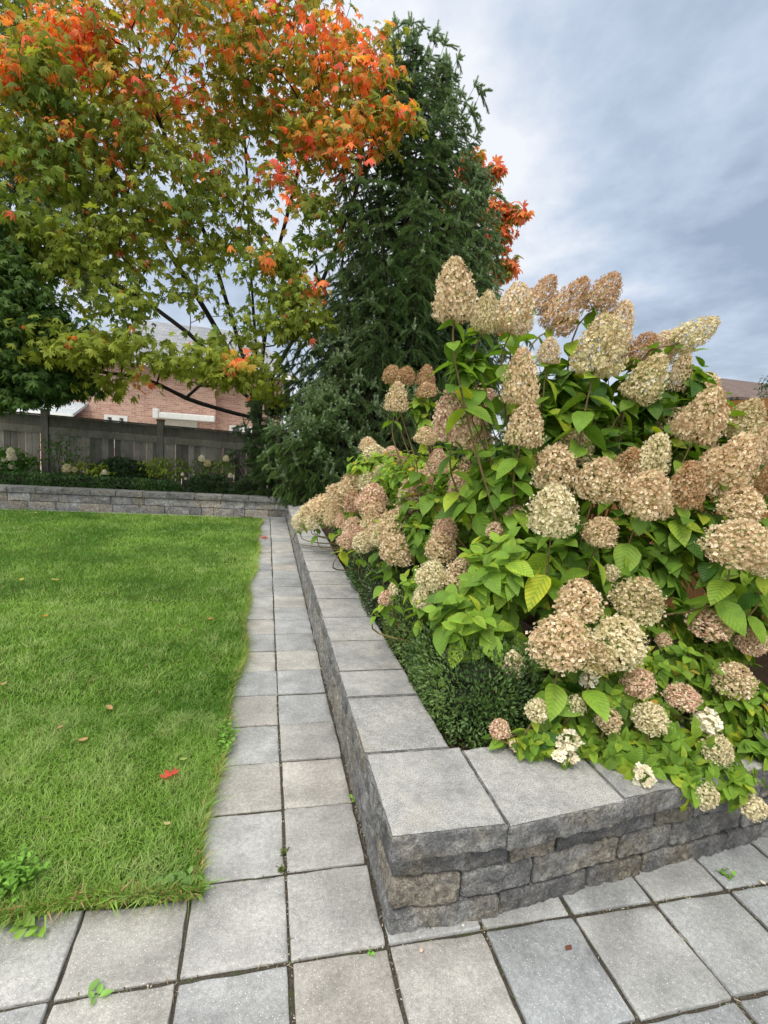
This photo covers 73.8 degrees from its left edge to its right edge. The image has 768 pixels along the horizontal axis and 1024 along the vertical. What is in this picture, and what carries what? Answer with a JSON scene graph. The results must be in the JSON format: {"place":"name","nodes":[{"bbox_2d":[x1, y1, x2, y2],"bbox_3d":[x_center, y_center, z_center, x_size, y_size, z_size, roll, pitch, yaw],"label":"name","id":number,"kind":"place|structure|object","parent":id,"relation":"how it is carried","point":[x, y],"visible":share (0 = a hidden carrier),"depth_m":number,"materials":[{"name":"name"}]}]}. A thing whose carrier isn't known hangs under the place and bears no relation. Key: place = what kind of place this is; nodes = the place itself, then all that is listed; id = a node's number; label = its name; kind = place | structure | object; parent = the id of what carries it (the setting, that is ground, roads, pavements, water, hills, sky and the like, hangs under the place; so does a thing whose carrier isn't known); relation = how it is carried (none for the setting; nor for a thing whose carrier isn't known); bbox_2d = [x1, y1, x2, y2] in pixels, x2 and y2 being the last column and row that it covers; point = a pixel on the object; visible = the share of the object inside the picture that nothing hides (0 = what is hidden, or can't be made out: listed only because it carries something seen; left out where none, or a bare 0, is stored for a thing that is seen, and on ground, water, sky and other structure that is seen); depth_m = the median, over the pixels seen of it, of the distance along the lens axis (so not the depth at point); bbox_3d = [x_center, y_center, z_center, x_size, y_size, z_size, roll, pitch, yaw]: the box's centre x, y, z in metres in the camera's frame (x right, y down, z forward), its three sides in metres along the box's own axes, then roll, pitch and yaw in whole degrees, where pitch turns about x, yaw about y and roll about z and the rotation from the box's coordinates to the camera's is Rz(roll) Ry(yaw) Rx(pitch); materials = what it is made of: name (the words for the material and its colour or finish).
{"place":"outdoors","nodes":[
{"label":"outdoors","id":0,"kind":"place"},
{"bbox_2d":[0,0,129,313],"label":"tall tree","id":1,"kind":"object","parent":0,"point":[10,176],"visible":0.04,"depth_m":12.74,"materials":[{"name":"green plant"}]},
{"bbox_2d":[0,508,238,517],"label":"side path","id":2,"kind":"structure","parent":0,"point":[130,513],"depth_m":9.44,"materials":[{"name":"grey stone"}]},
{"bbox_2d":[0,508,266,940],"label":"lawn","id":3,"kind":"structure","parent":0,"point":[123,906],"depth_m":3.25,"materials":[{"name":"green plant"}]},
{"bbox_2d":[0,843,65,903],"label":"weed","id":4,"kind":"object","parent":3,"relation":"on","point":[14,875],"visible":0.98,"depth_m":1.75,"materials":[{"name":"green plant"}]},
{"bbox_2d":[90,882,123,912],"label":"weed","id":5,"kind":"object","parent":3,"relation":"on","point":[106,907],"visible":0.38,"depth_m":1.70,"materials":[{"name":"green plant"}]},
{"bbox_2d":[159,767,178,777],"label":"fallen maple leaf","id":6,"kind":"object","parent":3,"relation":"on","point":[167,774],"visible":1,"depth_m":2.32,"materials":[{"name":"red plant"}]},
{"bbox_2d":[151,864,205,892],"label":"weed","id":7,"kind":"object","parent":3,"relation":"on","point":[182,874],"visible":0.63,"depth_m":1.79,"materials":[{"name":"green plant"}]},
{"bbox_2d":[212,719,240,760],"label":"weed","id":8,"kind":"object","parent":3,"relation":"on","point":[226,733],"visible":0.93,"depth_m":2.64,"materials":[{"name":"green plant"}]},
{"bbox_2d":[73,321,294,472],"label":"brick house","id":9,"kind":"structure","parent":0,"point":[153,405],"depth_m":20.33,"materials":[{"name":"red"}]},
{"bbox_2d":[104,414,127,447],"bbox_3d":[-10.432,-3.125,19.899,0.831,1.255,0.065,2,8,-13],"label":"window","id":10,"kind":"structure","parent":9,"relation":"in","point":[107,417],"depth_m":19.83,"materials":[{"name":"white plastic"}]},
{"bbox_2d":[165,419,197,471],"bbox_3d":[-8.142,-2.639,20.517,1.216,2.052,0.080,2,8,-13],"label":"patio door","id":11,"kind":"structure","parent":9,"relation":"in","point":[183,423],"depth_m":20.38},
{"bbox_2d":[229,425,251,453],"bbox_3d":[-5.981,-2.998,21.477,1.013,1.209,0.055,2,8,-13],"label":"window","id":12,"kind":"structure","parent":9,"relation":"in","point":[230,426],"depth_m":21.34,"materials":[{"name":"white plastic"}]},
{"bbox_2d":[202,516,384,961],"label":"path","id":13,"kind":"structure","parent":0,"point":[332,912],"depth_m":2.34,"materials":[{"name":"grey stone"}]},
{"bbox_2d":[276,864,286,872],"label":"moss tuft","id":14,"kind":"object","parent":13,"relation":"on","point":[282,869],"visible":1,"depth_m":1.91,"materials":[{"name":"green plant"}]},
{"bbox_2d":[280,847,289,855],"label":"moss tuft","id":15,"kind":"object","parent":13,"relation":"on","point":[283,851],"visible":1,"depth_m":1.99,"materials":[{"name":"green plant"}]},
{"bbox_2d":[0,837,767,1023],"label":"patio","id":16,"kind":"structure","parent":0,"point":[656,967],"depth_m":1.59,"materials":[{"name":"grey stone"}]},
{"bbox_2d":[2,909,44,938],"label":"weed","id":17,"kind":"object","parent":16,"relation":"on","point":[30,925],"visible":0.94,"depth_m":1.59,"materials":[{"name":"green plant"}]},
{"bbox_2d":[88,978,113,1004],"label":"seedling","id":18,"kind":"object","parent":16,"relation":"on","point":[93,985],"visible":1,"depth_m":1.45,"materials":[{"name":"green plant"}]},
{"bbox_2d":[565,945,571,949],"bbox_3d":[0.607,1.431,1.682,0.029,0.002,0.014,2,8,-13],"label":"bark chip","id":19,"kind":"object","parent":16,"relation":"on","point":[568,947],"visible":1,"depth_m":1.68,"materials":[{"name":"brown wood"}]},
{"bbox_2d":[715,868,735,879],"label":"weed","id":20,"kind":"object","parent":16,"relation":"on","point":[722,872],"visible":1,"depth_m":2.03,"materials":[{"name":"green plant"}]},
{"bbox_2d":[0,508,767,1023],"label":"joint bedding","id":21,"kind":"object","parent":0,"point":[290,970],"visible":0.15,"depth_m":1.67,"materials":[{"name":"grey sand"}]},
{"bbox_2d":[3,562,767,1023],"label":"joint debris","id":22,"kind":"object","parent":21,"relation":"on","point":[379,906],"visible":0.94,"depth_m":1.75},
{"bbox_2d":[286,502,767,934],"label":"retaining wall","id":23,"kind":"structure","parent":21,"relation":"on","point":[455,836],"depth_m":1.92,"materials":[{"name":"stone"}]},
{"bbox_2d":[0,0,767,442],"label":"sky","id":24,"kind":"structure","parent":0,"point":[634,133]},
{"bbox_2d":[441,147,534,335],"bbox_3d":[2.376,-4.704,13.858,2.616,9.375,1.573,2,8,-13],"label":"maple tree","id":25,"kind":"object","parent":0,"point":[512,215],"visible":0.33,"depth_m":13.26,"materials":[{"name":"orange plant"}]},
{"bbox_2d":[307,503,767,750],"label":"planting bed","id":26,"kind":"object","parent":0,"point":[760,673],"visible":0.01,"depth_m":3.42,"materials":[{"name":"soil"}]},
{"bbox_2d":[333,509,360,548],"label":"boxwood","id":27,"kind":"object","parent":26,"relation":"on","point":[334,530],"visible":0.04,"depth_m":6.15,"materials":[{"name":"green plant"}]},
{"bbox_2d":[282,260,428,473],"bbox_3d":[-0.541,-2.470,10.424,3.040,4.993,2.895,2,8,-13],"label":"spruce tree","id":28,"kind":"object","parent":26,"relation":"on","point":[355,282],"visible":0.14,"depth_m":9.83,"materials":[{"name":"green plant"}]},
{"bbox_2d":[289,436,427,578],"bbox_3d":[-0.143,-0.027,4.801,1.086,1.352,2.232,1,8,-21],"label":"hydrangea bush","id":29,"kind":"object","parent":26,"relation":"on","point":[367,495],"visible":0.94,"depth_m":4.35,"materials":[{"name":"beige plant"}]},
{"bbox_2d":[344,531,415,604],"bbox_3d":[-0.033,0.435,4.478,0.592,0.631,1.034,2,8,-13],"label":"boxwood","id":30,"kind":"object","parent":26,"relation":"on","point":[352,575],"visible":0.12,"depth_m":4.29,"materials":[{"name":"green plant"}]},
{"bbox_2d":[358,548,439,632],"bbox_3d":[0.118,0.552,3.747,0.562,0.598,0.931,2,8,-13],"label":"boxwood","id":31,"kind":"object","parent":26,"relation":"on","point":[367,600],"visible":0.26,"depth_m":3.59,"materials":[{"name":"green plant"}]},
{"bbox_2d":[382,581,442,678],"bbox_3d":[0.258,0.702,3.128,0.507,0.484,0.852,2,8,-13],"label":"boxwood","id":32,"kind":"object","parent":26,"relation":"on","point":[400,632],"visible":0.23,"depth_m":2.98,"materials":[{"name":"green plant"}]},
{"bbox_2d":[366,364,493,602],"bbox_3d":[0.432,-0.091,3.480,1.079,1.913,1.332,2,8,-13],"label":"hydrangea bush","id":33,"kind":"object","parent":26,"relation":"on","point":[413,534],"visible":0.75,"depth_m":3.27,"materials":[{"name":"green plant"}]},
{"bbox_2d":[370,542,519,686],"bbox_3d":[0.450,0.534,2.732,0.939,0.882,0.693,2,8,-13],"label":"hydrangea bush","id":34,"kind":"object","parent":26,"relation":"on","point":[418,592],"visible":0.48,"depth_m":2.62,"materials":[{"name":"beige plant"}]},
{"bbox_2d":[406,615,546,748],"bbox_3d":[0.431,0.780,2.548,0.594,0.513,0.880,2,8,-13],"label":"boxwood","id":35,"kind":"object","parent":26,"relation":"on","point":[470,694],"visible":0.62,"depth_m":2.26,"materials":[{"name":"green plant"}]},
{"bbox_2d":[439,443,568,530],"bbox_3d":[1.389,-0.227,7.183,1.302,1.524,3.582,2,8,-13],"label":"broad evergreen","id":36,"kind":"object","parent":26,"relation":"on","point":[495,454],"visible":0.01,"depth_m":6.90,"materials":[{"name":"green plant"}]},
{"bbox_2d":[401,256,767,735],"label":"hydrangea bush","id":37,"kind":"object","parent":26,"relation":"on","point":[574,437],"visible":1,"depth_m":2.46,"materials":[{"name":"green plant"}]},
{"bbox_2d":[481,607,767,822],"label":"hydrangea bush","id":38,"kind":"object","parent":26,"relation":"on","point":[728,723],"visible":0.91,"depth_m":2.10,"materials":[{"name":"green plant"}]},
{"bbox_2d":[566,398,767,651],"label":"cedar fence","id":39,"kind":"object","parent":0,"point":[695,593],"depth_m":4.30,"materials":[{"name":"brown wood"}]},
{"bbox_2d":[658,378,767,414],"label":"neighbour house","id":40,"kind":"structure","parent":0,"point":[740,390],"depth_m":24.76,"materials":[{"name":"brick"}]},
{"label":"back planting bed","id":41,"kind":"structure","parent":0,"visible":0},
{"bbox_2d":[0,445,46,475],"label":"hydrangea bush","id":42,"kind":"object","parent":41,"relation":"on","point":[11,461],"visible":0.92,"depth_m":9.67,"materials":[{"name":"green plant"}]},
{"bbox_2d":[34,428,98,476],"bbox_3d":[-6.191,-1.052,9.979,1.085,1.182,0.680,-1,9,-36],"label":"feathery shrub","id":43,"kind":"object","parent":41,"relation":"on","point":[60,451],"visible":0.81,"depth_m":9.90,"materials":[{"name":"green plant"}]},
{"bbox_2d":[60,459,118,478],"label":"hydrangea bush","id":44,"kind":"object","parent":41,"relation":"on","point":[75,470],"visible":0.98,"depth_m":9.85,"materials":[{"name":"green plant"}]},
{"bbox_2d":[0,470,185,491],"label":"clipped hedge","id":45,"kind":"object","parent":41,"relation":"on","point":[59,479],"visible":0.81,"depth_m":9.71,"materials":[{"name":"green plant"}]},
{"bbox_2d":[88,455,156,480],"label":"evergreen shrub","id":46,"kind":"object","parent":41,"relation":"on","point":[126,467],"visible":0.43,"depth_m":10.12,"materials":[{"name":"green plant"}]},
{"bbox_2d":[137,456,196,481],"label":"deciduous shrub","id":47,"kind":"object","parent":41,"relation":"on","point":[163,470],"visible":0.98,"depth_m":10.33,"materials":[{"name":"green plant"}]},
{"bbox_2d":[186,473,228,493],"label":"clipped hedge","id":48,"kind":"object","parent":41,"relation":"on","point":[205,483],"visible":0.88,"depth_m":10.19,"materials":[{"name":"green plant"}]},
{"bbox_2d":[192,455,234,480],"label":"hydrangea bush","id":49,"kind":"object","parent":41,"relation":"on","point":[208,465],"visible":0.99,"depth_m":10.42,"materials":[{"name":"green plant"}]},
{"bbox_2d":[228,480,254,494],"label":"clipped hedge","id":50,"kind":"object","parent":41,"relation":"on","point":[237,487],"visible":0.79,"depth_m":10.36,"materials":[{"name":"green plant"}]},
{"bbox_2d":[225,391,314,497],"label":"spruce tree","id":51,"kind":"object","parent":41,"relation":"on","point":[261,474],"visible":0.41,"depth_m":10.44,"materials":[{"name":"green plant"}]},
{"label":"ground","id":52,"kind":"structure","parent":0,"visible":0},
{"bbox_2d":[8,401,87,465],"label":"garage","id":53,"kind":"structure","parent":52,"relation":"on","point":[74,409],"depth_m":18.34,"materials":[{"name":"brick"}]},
{"bbox_2d":[0,179,112,419],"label":"green maple tree","id":54,"kind":"object","parent":52,"relation":"on","point":[25,387],"visible":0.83,"depth_m":8.01,"materials":[{"name":"green plant"}]},
{"bbox_2d":[0,484,298,516],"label":"retaining wall","id":55,"kind":"structure","parent":52,"relation":"on","point":[76,499],"depth_m":9.58,"materials":[{"name":"stone"}]},
{"bbox_2d":[0,409,301,494],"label":"wooden fence","id":56,"kind":"object","parent":52,"relation":"on","point":[135,440],"visible":0.25,"depth_m":10.61,"materials":[{"name":"grey wood"}]},
{"bbox_2d":[0,0,428,469],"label":"maple tree","id":57,"kind":"object","parent":52,"relation":"on","point":[58,52],"visible":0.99,"depth_m":8.76,"materials":[{"name":"green plant"}]},
{"bbox_2d":[256,379,365,512],"bbox_3d":[-1.185,-1.085,9.368,2.242,2.781,2.064,2,8,-13],"label":"spruce tree","id":58,"kind":"object","parent":52,"relation":"on","point":[321,424],"visible":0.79,"depth_m":8.99,"materials":[{"name":"green plant"}]},
{"bbox_2d":[285,322,403,495],"bbox_3d":[-0.788,-1.652,9.973,2.285,3.957,2.400,2,8,-13],"label":"spruce tree","id":59,"kind":"object","parent":52,"relation":"on","point":[343,351],"visible":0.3,"depth_m":9.36,"materials":[{"name":"green plant"}]},
{"bbox_2d":[269,10,519,477],"bbox_3d":[0.405,-4.752,10.685,4.873,9.826,5.037,10,10,38],"label":"spruce tree","id":60,"kind":"object","parent":52,"relation":"on","point":[405,311],"visible":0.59,"depth_m":9.55,"materials":[{"name":"green plant"}]},
{"bbox_2d":[368,47,505,425],"bbox_3d":[1.049,-4.567,10.940,3.263,9.483,3.093,2,8,-13],"label":"spruce tree","id":61,"kind":"object","parent":52,"relation":"on","point":[459,156],"visible":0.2,"depth_m":10.23,"materials":[{"name":"green plant"}]},
{"bbox_2d":[397,157,533,456],"bbox_3d":[1.778,-3.693,11.401,3.612,7.734,3.554,2,8,-13],"label":"spruce tree","id":62,"kind":"object","parent":52,"relation":"on","point":[479,179],"visible":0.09,"depth_m":10.81,"materials":[{"name":"green plant"}]},
{"bbox_2d":[753,375,767,398],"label":"tree","id":63,"kind":"object","parent":52,"relation":"on","point":[765,385],"visible":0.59,"depth_m":18.55,"materials":[{"name":"green plant"}]}
]}

